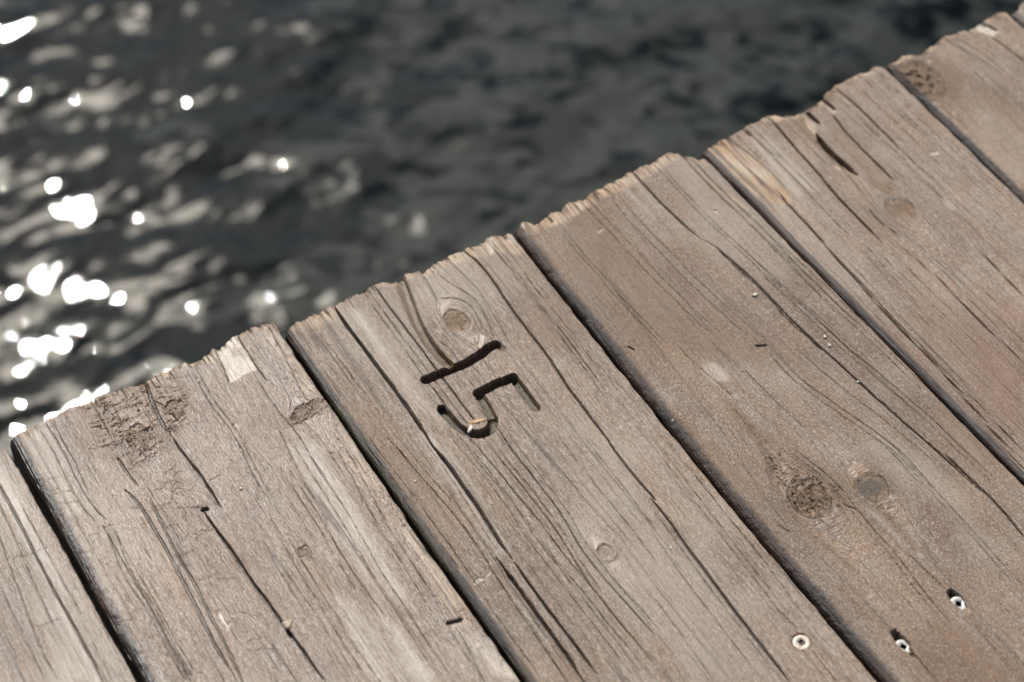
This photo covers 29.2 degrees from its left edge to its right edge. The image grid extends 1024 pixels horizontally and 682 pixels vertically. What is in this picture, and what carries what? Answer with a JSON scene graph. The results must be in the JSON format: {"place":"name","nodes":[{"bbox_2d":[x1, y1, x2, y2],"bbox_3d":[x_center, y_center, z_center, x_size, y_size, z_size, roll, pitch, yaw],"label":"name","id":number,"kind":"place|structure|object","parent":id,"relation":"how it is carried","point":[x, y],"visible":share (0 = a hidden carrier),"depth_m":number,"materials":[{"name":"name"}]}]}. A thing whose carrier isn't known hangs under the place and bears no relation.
{"place":"outdoors","nodes":[
{"label":"outdoors","id":0,"kind":"place"},
{"bbox_2d":[0,0,1023,465],"bbox_3d":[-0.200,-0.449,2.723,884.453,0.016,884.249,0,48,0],"label":"water","id":1,"kind":"structure","parent":0,"point":[188,182],"depth_m":2.57,"materials":[{"name":"grey liquid"}]},
{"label":"deck beam","id":2,"kind":"object","parent":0,"visible":0},
{"bbox_2d":[885,13,1023,203],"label":"deck plank","id":3,"kind":"object","parent":2,"relation":"on","point":[965,88],"visible":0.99,"depth_m":1.18,"materials":[{"name":"beige wood"}]},
{"bbox_2d":[1010,2,1023,27],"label":"deck plank","id":4,"kind":"object","parent":2,"relation":"on","point":[1017,17],"visible":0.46,"depth_m":1.23,"materials":[{"name":"brown wood"}]},
{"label":"deck beam","id":5,"kind":"object","parent":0,"visible":0},
{"bbox_2d":[0,447,135,681],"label":"deck plank","id":6,"kind":"object","parent":5,"relation":"on","point":[52,628],"visible":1,"depth_m":0.93,"materials":[{"name":"grey wood"}]},
{"bbox_2d":[10,322,519,681],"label":"deck plank","id":7,"kind":"object","parent":5,"relation":"on","point":[190,560],"visible":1,"depth_m":0.96,"materials":[{"name":"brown wood"}]},
{"bbox_2d":[281,619,292,628],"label":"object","id":8,"kind":"object","parent":7,"relation":"on","point":[286,624],"visible":1,"depth_m":0.93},
{"bbox_2d":[285,234,876,681],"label":"deck plank","id":9,"kind":"object","parent":5,"relation":"on","point":[561,500],"visible":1,"depth_m":0.98,"materials":[{"name":"brown wood"}]},
{"bbox_2d":[467,424,472,433],"bbox_3d":[-0.021,0.045,1.007,0.002,0.001,0.006,11,49,10],"label":"bark flake","id":10,"kind":"object","parent":9,"relation":"on","point":[470,429],"visible":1,"depth_m":1.01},
{"bbox_2d":[469,419,486,423],"bbox_3d":[-0.018,0.041,1.010,0.010,0.001,0.003,-11,49,-10],"label":"wood splinter","id":11,"kind":"object","parent":9,"relation":"on","point":[476,421],"visible":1,"depth_m":1.01,"materials":[{"name":"beige wood"}]},
{"bbox_2d":[793,635,810,650],"bbox_3d":[0.136,0.155,0.937,0.009,0.043,0.009,-30,58,-22],"label":"deck screw","id":12,"kind":"object","parent":9,"relation":"attached to","point":[804,639],"visible":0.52,"depth_m":0.92,"materials":[{"name":"silver metal"}]},
{"bbox_2d":[513,152,1023,681],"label":"deck plank","id":13,"kind":"object","parent":5,"relation":"on","point":[879,508],"visible":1,"depth_m":1.01,"materials":[{"name":"brown wood"}]},
{"bbox_2d":[896,640,910,653],"bbox_3d":[0.180,0.158,0.936,0.008,0.043,0.009,27,47,13],"label":"deck screw","id":14,"kind":"object","parent":13,"relation":"in","point":[903,643],"visible":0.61,"depth_m":0.92,"materials":[{"name":"silver metal"}]},
{"bbox_2d":[951,597,965,609],"bbox_3d":[0.212,0.138,0.954,0.008,0.043,0.009,6,54,1],"label":"deck screw","id":15,"kind":"object","parent":13,"relation":"attached to","point":[957,600],"visible":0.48,"depth_m":0.94,"materials":[{"name":"silver metal"}]},
{"bbox_2d":[700,67,1023,485],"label":"deck plank","id":16,"kind":"object","parent":5,"relation":"on","point":[887,206],"visible":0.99,"depth_m":1.10,"materials":[{"name":"brown wood"}]}
]}

